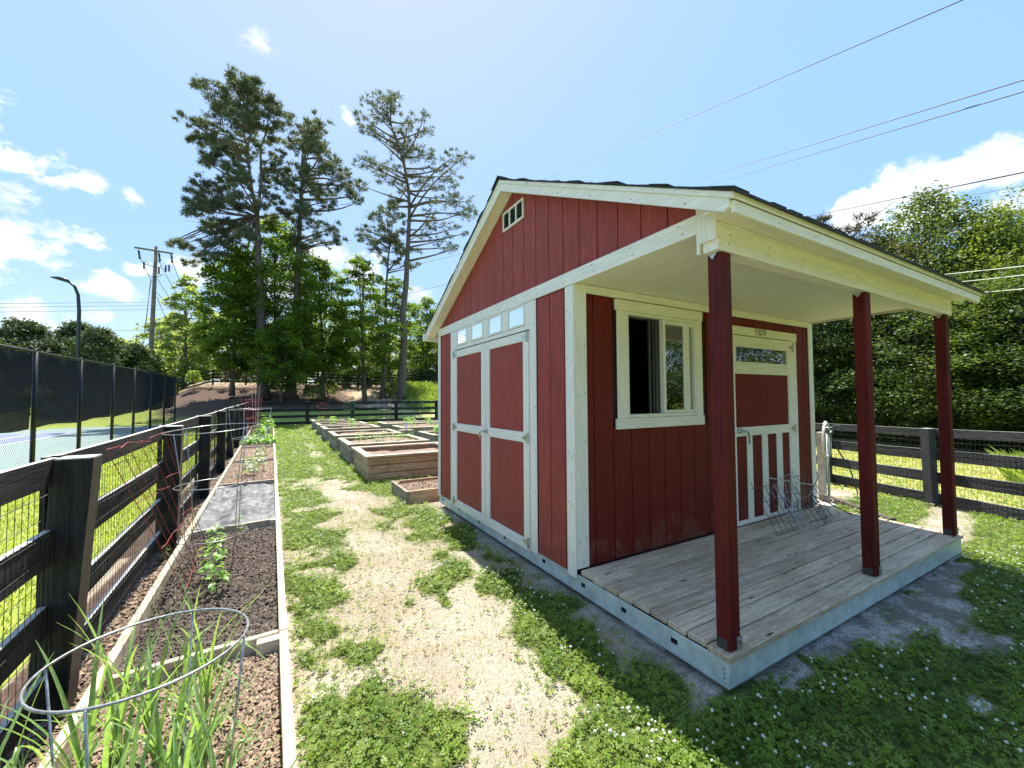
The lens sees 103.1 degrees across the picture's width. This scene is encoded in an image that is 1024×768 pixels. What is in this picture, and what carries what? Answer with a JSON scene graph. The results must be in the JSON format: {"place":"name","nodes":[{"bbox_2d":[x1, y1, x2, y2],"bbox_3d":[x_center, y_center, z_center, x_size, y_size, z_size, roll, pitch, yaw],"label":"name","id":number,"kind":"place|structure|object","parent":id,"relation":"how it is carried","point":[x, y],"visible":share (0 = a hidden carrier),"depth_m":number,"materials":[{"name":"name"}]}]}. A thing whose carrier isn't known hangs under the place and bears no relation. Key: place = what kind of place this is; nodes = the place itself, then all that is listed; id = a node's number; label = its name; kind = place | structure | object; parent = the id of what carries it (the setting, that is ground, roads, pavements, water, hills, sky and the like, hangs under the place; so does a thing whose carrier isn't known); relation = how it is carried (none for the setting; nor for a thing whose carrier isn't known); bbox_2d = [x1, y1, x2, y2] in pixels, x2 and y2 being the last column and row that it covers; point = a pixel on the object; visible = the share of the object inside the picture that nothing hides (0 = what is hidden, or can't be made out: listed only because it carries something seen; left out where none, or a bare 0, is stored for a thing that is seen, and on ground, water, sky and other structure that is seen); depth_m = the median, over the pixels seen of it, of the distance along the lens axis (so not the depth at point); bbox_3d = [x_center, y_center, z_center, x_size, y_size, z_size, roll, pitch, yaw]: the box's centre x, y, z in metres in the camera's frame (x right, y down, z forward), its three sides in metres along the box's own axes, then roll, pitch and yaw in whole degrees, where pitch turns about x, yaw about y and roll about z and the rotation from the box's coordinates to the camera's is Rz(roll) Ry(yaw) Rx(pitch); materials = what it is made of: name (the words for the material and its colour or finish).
{"place":"outdoors","nodes":[
{"label":"outdoors","id":0,"kind":"place"},
{"bbox_2d":[0,421,255,640],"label":"lawn grass","id":1,"kind":"structure","parent":0,"point":[146,466],"depth_m":6.10,"materials":[{"name":"green plant"}]},
{"bbox_2d":[0,382,1023,767],"bbox_3d":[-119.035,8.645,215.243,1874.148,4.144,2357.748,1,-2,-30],"label":"ground","id":2,"kind":"structure","parent":0,"point":[928,604],"depth_m":2.76,"materials":[{"name":"plant"}]},
{"bbox_2d":[0,316,75,358],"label":"evergreen shrub","id":3,"kind":"object","parent":2,"relation":"on","point":[28,332],"visible":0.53,"depth_m":34.46,"materials":[{"name":"green plant"}]},
{"bbox_2d":[51,276,80,422],"bbox_3d":[-32.801,-2.458,29.788,1.726,10.823,0.300,1,-2,-30],"label":"street lamp","id":4,"kind":"object","parent":2,"relation":"on","point":[78,334],"visible":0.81,"depth_m":30.12,"materials":[{"name":"black metal"}]},
{"bbox_2d":[44,319,113,364],"bbox_3d":[-41.408,-2.492,38.248,8.167,7.291,7.797,1,-2,-30],"label":"evergreen shrub","id":5,"kind":"object","parent":2,"relation":"on","point":[69,328],"visible":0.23,"depth_m":37.85,"materials":[{"name":"green plant"}]},
{"bbox_2d":[0,425,162,470],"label":"tennis court","id":6,"kind":"object","parent":2,"relation":"on","point":[27,446],"depth_m":15.70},
{"bbox_2d":[0,432,72,444],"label":"court playing area","id":7,"kind":"object","parent":6,"relation":"on","point":[24,439],"depth_m":18.81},
{"bbox_2d":[0,344,175,470],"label":"court fence","id":8,"kind":"object","parent":6,"relation":"on","point":[47,390],"visible":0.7,"depth_m":11.94,"materials":[{"name":"black fabric"}]},
{"bbox_2d":[58,325,147,407],"bbox_3d":[-35.691,-1.067,35.263,8.094,8.022,8.430,1,-2,-30],"label":"evergreen shrub","id":9,"kind":"object","parent":2,"relation":"on","point":[99,338],"visible":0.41,"depth_m":34.44,"materials":[{"name":"green plant"}]},
{"bbox_2d":[0,402,251,765],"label":"board fence","id":10,"kind":"object","parent":2,"relation":"on","point":[54,556],"visible":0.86,"depth_m":2.17,"materials":[{"name":"wood"}]},
{"bbox_2d":[8,431,248,767],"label":"bark mulch","id":11,"kind":"object","parent":2,"relation":"on","point":[116,625],"visible":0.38,"depth_m":2.76,"materials":[{"name":"brown wood"}]},
{"bbox_2d":[114,342,166,374],"bbox_3d":[-34.422,-0.902,37.230,6.220,5.994,5.184,1,-2,-30],"label":"evergreen shrub","id":12,"kind":"object","parent":2,"relation":"on","point":[140,353],"visible":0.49,"depth_m":37.05,"materials":[{"name":"green plant"}]},
{"bbox_2d":[134,246,172,356],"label":"utility pole","id":13,"kind":"object","parent":2,"relation":"on","point":[153,302],"visible":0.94,"depth_m":46.15,"materials":[{"name":"brown wood"}]},
{"bbox_2d":[123,314,189,380],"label":"pale tree","id":14,"kind":"object","parent":2,"relation":"on","point":[145,335],"visible":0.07,"depth_m":53.04,"materials":[{"name":"green plant"}]},
{"bbox_2d":[38,427,296,767],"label":"planting bed","id":15,"kind":"object","parent":2,"relation":"on","point":[255,570],"visible":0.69,"depth_m":2.71,"materials":[{"name":"brown soil"}]},
{"bbox_2d":[0,651,54,767],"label":"onion plant","id":16,"kind":"object","parent":15,"relation":"on","point":[2,746],"visible":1,"depth_m":1.36,"materials":[{"name":"green plant"}]},
{"bbox_2d":[0,598,124,767],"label":"onion plant","id":17,"kind":"object","parent":15,"relation":"on","point":[76,748],"visible":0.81,"depth_m":1.56,"materials":[{"name":"green plant"}]},
{"bbox_2d":[3,657,144,767],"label":"onion plant","id":18,"kind":"object","parent":15,"relation":"on","point":[17,750],"visible":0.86,"depth_m":1.46,"materials":[{"name":"green plant"}]},
{"bbox_2d":[23,629,161,764],"bbox_3d":[-1.742,1.403,1.685,0.249,0.596,0.492,0,-2,-16],"label":"onion plant","id":19,"kind":"object","parent":15,"relation":"on","point":[114,728],"visible":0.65,"depth_m":1.70,"materials":[{"name":"green plant"}]},
{"bbox_2d":[22,677,163,767],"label":"onion plant","id":20,"kind":"object","parent":15,"relation":"on","point":[90,752],"visible":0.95,"depth_m":1.27,"materials":[{"name":"green plant"}]},
{"bbox_2d":[46,630,180,767],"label":"onion plant","id":21,"kind":"object","parent":15,"relation":"on","point":[105,760],"visible":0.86,"depth_m":1.43,"materials":[{"name":"green plant"}]},
{"bbox_2d":[69,594,176,735],"bbox_3d":[-1.859,1.303,1.915,0.376,0.814,0.658,1,-2,-30],"label":"onion plant","id":22,"kind":"object","parent":15,"relation":"on","point":[129,659],"visible":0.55,"depth_m":1.90,"materials":[{"name":"green plant"}]},
{"bbox_2d":[58,583,192,755],"bbox_3d":[-1.628,1.353,1.759,0.546,0.700,0.477,-2,-3,41],"label":"onion plant","id":23,"kind":"object","parent":15,"relation":"on","point":[116,670],"visible":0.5,"depth_m":1.84,"materials":[{"name":"green plant"}]},
{"bbox_2d":[18,608,248,767],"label":"tomato cage","id":24,"kind":"object","parent":15,"relation":"on","point":[48,712],"visible":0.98,"depth_m":1.39,"materials":[{"name":"metal"}]},
{"bbox_2d":[62,630,224,767],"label":"onion plant","id":25,"kind":"object","parent":15,"relation":"on","point":[153,755],"visible":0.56,"depth_m":1.74,"materials":[{"name":"green plant"}]},
{"bbox_2d":[129,678,162,767],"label":"onion plant","id":26,"kind":"object","parent":15,"relation":"on","point":[133,753],"visible":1,"depth_m":1.23,"materials":[{"name":"green plant"}]},
{"bbox_2d":[105,432,204,594],"bbox_3d":[-2.872,1.085,3.475,0.281,1.333,2.354,1,-2,-30],"label":"folded tomato cage","id":27,"kind":"object","parent":15,"relation":"on","point":[141,442],"visible":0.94,"depth_m":3.25,"materials":[{"name":"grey metal"}]},
{"bbox_2d":[96,584,261,736],"bbox_3d":[-1.474,1.314,1.960,0.511,0.791,0.672,-1,-2,7],"label":"onion plant","id":28,"kind":"object","parent":15,"relation":"on","point":[185,659],"visible":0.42,"depth_m":1.96,"materials":[{"name":"green plant"}]},
{"bbox_2d":[111,622,255,767],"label":"onion plant","id":29,"kind":"object","parent":15,"relation":"on","point":[179,709],"visible":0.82,"depth_m":1.56,"materials":[{"name":"green plant"}]},
{"bbox_2d":[110,659,259,767],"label":"onion plant","id":30,"kind":"object","parent":15,"relation":"on","point":[194,743],"visible":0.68,"depth_m":1.62,"materials":[{"name":"green plant"}]},
{"bbox_2d":[157,621,256,767],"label":"onion plant","id":31,"kind":"object","parent":15,"relation":"on","point":[198,720],"visible":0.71,"depth_m":1.76,"materials":[{"name":"green plant"}]},
{"bbox_2d":[195,547,225,580],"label":"seedling","id":32,"kind":"object","parent":15,"relation":"on","point":[217,556],"visible":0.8,"depth_m":3.60,"materials":[{"name":"green plant"}]},
{"bbox_2d":[161,423,259,572],"bbox_3d":[-2.839,1.104,3.857,0.680,1.423,0.740,0,-2,-5],"label":"tomato cage","id":33,"kind":"object","parent":15,"relation":"on","point":[237,484],"visible":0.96,"depth_m":3.87,"materials":[{"name":"metal"}]},
{"bbox_2d":[171,668,253,767],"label":"onion plant","id":34,"kind":"object","parent":15,"relation":"on","point":[187,752],"visible":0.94,"depth_m":1.44,"materials":[{"name":"green plant"}]},
{"bbox_2d":[197,557,230,594],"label":"seedling","id":35,"kind":"object","parent":15,"relation":"on","point":[212,586],"visible":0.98,"depth_m":3.32,"materials":[{"name":"green plant"}]},
{"bbox_2d":[159,576,277,713],"bbox_3d":[-1.470,1.341,2.065,0.504,0.743,0.527,1,-2,-30],"label":"onion plant","id":36,"kind":"object","parent":15,"relation":"on","point":[207,681],"visible":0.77,"depth_m":2.06,"materials":[{"name":"green plant"}]},
{"bbox_2d":[174,692,276,767],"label":"onion plant","id":37,"kind":"object","parent":15,"relation":"on","point":[177,756],"visible":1,"depth_m":1.25,"materials":[{"name":"green plant"}]},
{"bbox_2d":[167,686,295,767],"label":"onion plant","id":38,"kind":"object","parent":15,"relation":"on","point":[193,762],"visible":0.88,"depth_m":1.47,"materials":[{"name":"green plant"}]},
{"bbox_2d":[194,483,274,530],"bbox_3d":[-4.141,1.806,6.248,0.902,0.124,2.870,1,-2,-30],"label":"weed fabric","id":39,"kind":"object","parent":15,"relation":"on","point":[257,502],"visible":0.91,"depth_m":6.04,"materials":[{"name":"grey fabric"}]},
{"bbox_2d":[193,696,277,767],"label":"onion plant","id":40,"kind":"object","parent":15,"relation":"on","point":[203,722],"visible":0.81,"depth_m":1.59,"materials":[{"name":"green plant"}]},
{"bbox_2d":[229,408,270,480],"bbox_3d":[-5.188,1.229,8.052,0.730,1.497,0.728,1,-2,-30],"label":"tomato cage","id":41,"kind":"object","parent":15,"relation":"on","point":[256,436],"visible":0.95,"depth_m":8.08,"materials":[{"name":"metal"}]},
{"bbox_2d":[207,723,317,767],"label":"onion plant","id":42,"kind":"object","parent":15,"relation":"on","point":[211,757],"visible":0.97,"depth_m":1.30,"materials":[{"name":"green plant"}]},
{"bbox_2d":[154,272,217,388],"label":"pale tree","id":43,"kind":"object","parent":2,"relation":"on","point":[185,363],"visible":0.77,"depth_m":42.33,"materials":[{"name":"green plant"}]},
{"bbox_2d":[147,313,225,387],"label":"pale tree","id":44,"kind":"object","parent":2,"relation":"on","point":[161,336],"visible":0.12,"depth_m":50.30,"materials":[{"name":"green plant"}]},
{"bbox_2d":[159,312,255,383],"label":"tree","id":45,"kind":"object","parent":2,"relation":"on","point":[207,367],"visible":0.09,"depth_m":46.04,"materials":[{"name":"green plant"}]},
{"bbox_2d":[174,244,280,395],"bbox_3d":[-24.973,-5.887,36.291,6.649,13.935,7.646,0,-2,-2],"label":"maple tree","id":46,"kind":"object","parent":2,"relation":"on","point":[222,327],"visible":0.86,"depth_m":35.27,"materials":[{"name":"green plant"}]},
{"bbox_2d":[163,62,299,398],"bbox_3d":[-24.709,-12.979,36.537,10.025,28.737,10.888,-1,-2,15],"label":"pine tree","id":47,"kind":"object","parent":2,"relation":"on","point":[246,111],"visible":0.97,"depth_m":35.47,"materials":[{"name":"green plant"}]},
{"bbox_2d":[224,212,328,388],"bbox_3d":[-22.556,-8.132,39.224,10.466,17.277,8.862,-1,-2,20],"label":"maple tree","id":48,"kind":"object","parent":2,"relation":"on","point":[270,267],"visible":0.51,"depth_m":37.72,"materials":[{"name":"green plant"}]},
{"bbox_2d":[263,339,296,401],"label":"sapling","id":49,"kind":"object","parent":2,"relation":"on","point":[277,362],"visible":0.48,"depth_m":36.30,"materials":[{"name":"green plant"}]},
{"bbox_2d":[237,319,329,401],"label":"maple tree","id":50,"kind":"object","parent":2,"relation":"on","point":[270,375],"visible":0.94,"depth_m":35.28,"materials":[{"name":"green plant"}]},
{"bbox_2d":[176,369,437,394],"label":"bank","id":51,"kind":"object","parent":2,"relation":"on","point":[213,381],"visible":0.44,"depth_m":42.94,"materials":[{"name":"brown soil"}]},
{"bbox_2d":[300,384,325,400],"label":"undergrowth","id":52,"kind":"object","parent":2,"relation":"on","point":[308,389],"visible":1,"depth_m":38.06,"materials":[{"name":"green plant"}]},
{"bbox_2d":[272,107,368,398],"bbox_3d":[-19.173,-12.397,40.029,9.093,27.770,11.943,-1,-2,8],"label":"pine tree","id":53,"kind":"object","parent":2,"relation":"on","point":[315,145],"visible":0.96,"depth_m":39.02,"materials":[{"name":"green plant"}]},
{"bbox_2d":[280,256,369,400],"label":"maple tree","id":54,"kind":"object","parent":2,"relation":"on","point":[322,269],"visible":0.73,"depth_m":37.99,"materials":[{"name":"green plant"}]},
{"bbox_2d":[315,379,339,395],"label":"undergrowth","id":55,"kind":"object","parent":2,"relation":"on","point":[332,385],"visible":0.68,"depth_m":39.99,"materials":[{"name":"green plant"}]},
{"bbox_2d":[315,421,367,435],"bbox_3d":[-8.222,2.136,19.557,2.130,0.522,1.850,1,-2,-30],"label":"raised bed","id":56,"kind":"object","parent":2,"relation":"on","point":[318,428],"visible":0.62,"depth_m":19.15,"materials":[{"name":"brown wood"}]},
{"bbox_2d":[252,400,437,426],"bbox_3d":[-9.444,2.070,28.484,14.861,1.792,0.235,1,-2,-30],"label":"board fence","id":57,"kind":"object","parent":2,"relation":"on","point":[395,408],"visible":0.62,"depth_m":27.46,"materials":[{"name":"wood"}]},
{"bbox_2d":[320,424,380,441],"bbox_3d":[-6.814,2.040,17.081,2.130,0.522,1.950,1,-2,-30],"label":"raised bed","id":58,"kind":"object","parent":2,"relation":"on","point":[325,435],"visible":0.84,"depth_m":16.51,"materials":[{"name":"brown wood"}]},
{"bbox_2d":[320,318,399,383],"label":"tree","id":59,"kind":"object","parent":2,"relation":"on","point":[366,359],"visible":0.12,"depth_m":55.11,"materials":[{"name":"green plant"}]},
{"bbox_2d":[315,253,410,404],"bbox_3d":[-14.498,-5.268,39.875,9.046,14.882,8.434,1,-2,-30],"label":"maple tree","id":60,"kind":"object","parent":2,"relation":"on","point":[383,346],"visible":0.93,"depth_m":39.09,"materials":[{"name":"green plant"}]},
{"bbox_2d":[328,429,401,450],"bbox_3d":[-5.147,1.926,14.148,2.130,0.522,2.000,1,-2,-30],"label":"raised bed","id":61,"kind":"object","parent":2,"relation":"on","point":[334,440],"visible":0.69,"depth_m":13.88,"materials":[{"name":"brown wood"}]},
{"bbox_2d":[338,434,429,463],"bbox_3d":[-3.707,1.827,11.616,2.130,0.522,2.030,1,-2,-30],"label":"raised bed","id":62,"kind":"object","parent":2,"relation":"on","point":[346,450],"visible":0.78,"depth_m":11.23,"materials":[{"name":"brown wood"}]},
{"bbox_2d":[353,193,421,397],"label":"pine tree","id":63,"kind":"object","parent":2,"relation":"on","point":[390,239],"visible":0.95,"depth_m":42.56,"materials":[{"name":"green plant"}]},
{"bbox_2d":[357,275,424,381],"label":"maple tree","id":64,"kind":"object","parent":2,"relation":"on","point":[392,291],"visible":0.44,"depth_m":44.74,"materials":[{"name":"green plant"}]},
{"bbox_2d":[351,442,437,481],"bbox_3d":[-2.425,1.740,9.361,2.130,0.522,1.880,1,-2,-30],"label":"raised bed","id":65,"kind":"object","parent":2,"relation":"on","point":[392,459],"visible":0.79,"depth_m":8.60,"materials":[{"name":"brown wood"}]},
{"bbox_2d":[377,420,437,429],"bbox_3d":[-4.596,2.169,20.898,4.200,0.505,1.900,1,-2,-30],"label":"raised bed","id":66,"kind":"object","parent":2,"relation":"on","point":[386,425],"visible":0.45,"depth_m":19.98,"materials":[{"name":"brown wood"}]},
{"bbox_2d":[392,424,436,436],"bbox_3d":[-3.015,2.059,18.117,4.200,0.509,1.900,1,-2,-30],"label":"raised bed","id":67,"kind":"object","parent":2,"relation":"on","point":[420,427],"visible":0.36,"depth_m":16.90,"materials":[{"name":"brown wood"}]},
{"bbox_2d":[350,88,479,398],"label":"pine tree","id":68,"kind":"object","parent":2,"relation":"on","point":[403,150],"visible":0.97,"depth_m":42.47,"materials":[{"name":"green plant"}]},
{"bbox_2d":[391,476,438,504],"bbox_3d":[-1.451,1.813,7.030,1.025,0.210,0.972,1,-2,-30],"label":"planter","id":69,"kind":"object","parent":2,"relation":"on","point":[411,491],"visible":0.69,"depth_m":6.73,"materials":[{"name":"brown wood"}]},
{"bbox_2d":[399,296,437,381],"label":"maple tree","id":70,"kind":"object","parent":2,"relation":"on","point":[423,356],"visible":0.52,"depth_m":53.62,"materials":[{"name":"green plant"}]},
{"bbox_2d":[283,501,708,767],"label":"dry straw","id":71,"kind":"object","parent":2,"relation":"on","point":[438,627],"visible":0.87,"depth_m":2.89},
{"bbox_2d":[274,422,1023,767],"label":"clover","id":72,"kind":"object","parent":2,"relation":"on","point":[694,756],"depth_m":2.25,"materials":[{"name":"green plant"}]},
{"bbox_2d":[423,175,985,689],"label":"garden shed","id":73,"kind":"structure","parent":2,"relation":"on","point":[625,377],"depth_m":3.70,"materials":[{"name":"red paint"}]},
{"bbox_2d":[456,326,466,345],"bbox_3d":[-0.689,-0.650,5.559,0.015,0.223,0.367,1,-2,-30],"label":"transom window","id":74,"kind":"structure","parent":73,"relation":"in","point":[461,334],"depth_m":5.57,"materials":[{"name":"glass"}]},
{"bbox_2d":[452,343,485,524],"bbox_3d":[-0.575,0.605,5.305,0.045,2.172,1.016,1,-2,-30],"label":"shed door","id":75,"kind":"structure","parent":73,"relation":"in","point":[469,496],"depth_m":5.27,"materials":[{"name":"red paint"}]},
{"bbox_2d":[471,320,482,341],"bbox_3d":[-0.442,-0.667,5.125,0.015,0.223,0.359,1,-2,-30],"label":"transom window","id":76,"kind":"structure","parent":73,"relation":"in","point":[476,328],"depth_m":5.12,"materials":[{"name":"glass"}]},
{"bbox_2d":[488,312,501,335],"bbox_3d":[-0.200,-0.684,4.699,0.015,0.223,0.348,1,-2,-30],"label":"transom window","id":77,"kind":"structure","parent":73,"relation":"in","point":[494,322],"depth_m":4.69,"materials":[{"name":"glass"}]},
{"bbox_2d":[479,331,530,551],"bbox_3d":[-0.117,0.572,4.449,0.096,2.172,1.060,1,-2,-30],"label":"shed door","id":78,"kind":"structure","parent":73,"relation":"in","point":[507,367],"depth_m":4.38,"materials":[{"name":"red paint"}]},
{"bbox_2d":[507,303,524,329],"bbox_3d":[0.041,-0.700,4.276,0.015,0.223,0.357,1,-2,-30],"label":"transom window","id":79,"kind":"structure","parent":73,"relation":"in","point":[516,315],"depth_m":4.27,"materials":[{"name":"glass"}]},
{"bbox_2d":[614,299,704,429],"bbox_3d":[1.446,-0.174,3.992,1.230,1.179,0.103,1,-2,-30],"label":"porch window","id":80,"kind":"structure","parent":73,"relation":"in","point":[689,320],"depth_m":3.98,"materials":[{"name":"beige paint"}]},
{"bbox_2d":[732,325,800,526],"bbox_3d":[2.978,0.460,4.742,1.572,2.222,0.113,1,-2,-30],"label":"porch door","id":81,"kind":"structure","parent":73,"relation":"in","point":[767,402],"depth_m":4.77,"materials":[{"name":"red paint"}]},
{"bbox_2d":[751,477,798,535],"bbox_3d":[2.821,1.304,4.376,0.445,0.520,0.304,1,-2,-30],"label":"folded tomato cage","id":82,"kind":"object","parent":73,"relation":"on","point":[776,508],"visible":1,"depth_m":4.36,"materials":[{"name":"metal"}]},
{"bbox_2d":[785,473,830,522],"bbox_3d":[3.471,1.322,4.755,0.556,0.498,0.248,1,-2,-30],"label":"folded tomato cage","id":83,"kind":"object","parent":73,"relation":"on","point":[809,497],"visible":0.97,"depth_m":4.75,"materials":[{"name":"metal"}]},
{"bbox_2d":[392,380,1023,482],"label":"tall grass","id":84,"kind":"structure","parent":2,"relation":"on","point":[422,391],"depth_m":42.58,"materials":[{"name":"green plant"}]},
{"bbox_2d":[816,425,841,497],"bbox_3d":[5.295,1.323,6.779,0.325,1.288,0.262,1,-2,-30],"label":"yard hydrant","id":85,"kind":"object","parent":2,"relation":"on","point":[821,468],"visible":0.79,"depth_m":6.80,"materials":[{"name":"grey metal"}]},
{"bbox_2d":[808,200,896,416],"bbox_3d":[16.926,-3.378,22.531,6.801,12.578,5.785,0,-2,-3],"label":"pine tree","id":86,"kind":"object","parent":2,"relation":"on","point":[847,229],"visible":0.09,"depth_m":21.65,"materials":[{"name":"green plant"}]},
{"bbox_2d":[820,493,895,520],"bbox_3d":[5.047,1.822,6.004,0.070,0.100,1.447,-1,-2,6],"label":"edging timber","id":87,"kind":"object","parent":2,"relation":"on","point":[839,501],"visible":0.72,"depth_m":6.11,"materials":[{"name":"brown wood"}]},
{"bbox_2d":[812,314,918,439],"bbox_3d":[16.854,-1.537,22.329,9.064,9.965,8.340,0,-2,-5],"label":"woodland tree","id":88,"kind":"object","parent":2,"relation":"on","point":[820,417],"visible":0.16,"depth_m":20.17,"materials":[{"name":"green plant"}]},
{"bbox_2d":[812,228,974,440],"bbox_3d":[19.023,-2.551,21.173,8.072,11.046,8.131,0,-2,-21],"label":"woodland tree","id":89,"kind":"object","parent":2,"relation":"on","point":[884,243],"visible":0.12,"depth_m":19.98,"materials":[{"name":"green plant"}]},
{"bbox_2d":[812,268,1023,450],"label":"woodland tree","id":90,"kind":"object","parent":2,"relation":"on","point":[884,399],"visible":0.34,"depth_m":17.01,"materials":[{"name":"green plant"}]},
{"bbox_2d":[814,180,1022,443],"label":"woodland tree","id":91,"kind":"object","parent":2,"relation":"on","point":[927,223],"visible":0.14,"depth_m":19.91,"materials":[{"name":"green plant"}]},
{"bbox_2d":[815,423,1023,521],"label":"board fence","id":92,"kind":"object","parent":2,"relation":"on","point":[927,454],"visible":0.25,"depth_m":6.74,"materials":[{"name":"wood"}]},
{"bbox_2d":[871,184,1023,447],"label":"woodland tree","id":93,"kind":"object","parent":2,"relation":"on","point":[1008,219],"visible":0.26,"depth_m":17.69,"materials":[{"name":"green plant"}]},
{"bbox_2d":[875,262,1023,453],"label":"woodland tree","id":94,"kind":"object","parent":2,"relation":"on","point":[974,335],"visible":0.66,"depth_m":15.06,"materials":[{"name":"green plant"}]},
{"bbox_2d":[955,297,1023,449],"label":"woodland tree","id":95,"kind":"object","parent":2,"relation":"on","point":[1008,396],"visible":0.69,"depth_m":13.85,"materials":[{"name":"green plant"}]},
{"bbox_2d":[0,0,1023,385],"label":"sky","id":96,"kind":"structure","parent":0,"point":[95,163],"materials":[{"name":"blue"}]},
{"bbox_2d":[546,0,962,178],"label":"power line","id":97,"kind":"object","parent":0,"point":[800,69],"visible":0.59,"depth_m":15.19,"materials":[{"name":"grey metal"}]},
{"bbox_2d":[676,79,1023,185],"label":"power line","id":98,"kind":"object","parent":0,"point":[888,121],"visible":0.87,"depth_m":19.24,"materials":[{"name":"grey metal"}]},
{"bbox_2d":[706,91,1023,185],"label":"power line","id":99,"kind":"object","parent":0,"point":[900,128],"visible":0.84,"depth_m":19.17,"materials":[{"name":"grey metal"}]},
{"bbox_2d":[809,172,1023,216],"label":"power line","id":100,"kind":"object","parent":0,"point":[931,191],"visible":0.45,"depth_m":19.41,"materials":[{"name":"grey metal"}]},
{"bbox_2d":[816,447,1023,508],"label":"field grass","id":101,"kind":"structure","parent":0,"point":[917,462],"depth_m":9.88,"materials":[{"name":"green plant"}]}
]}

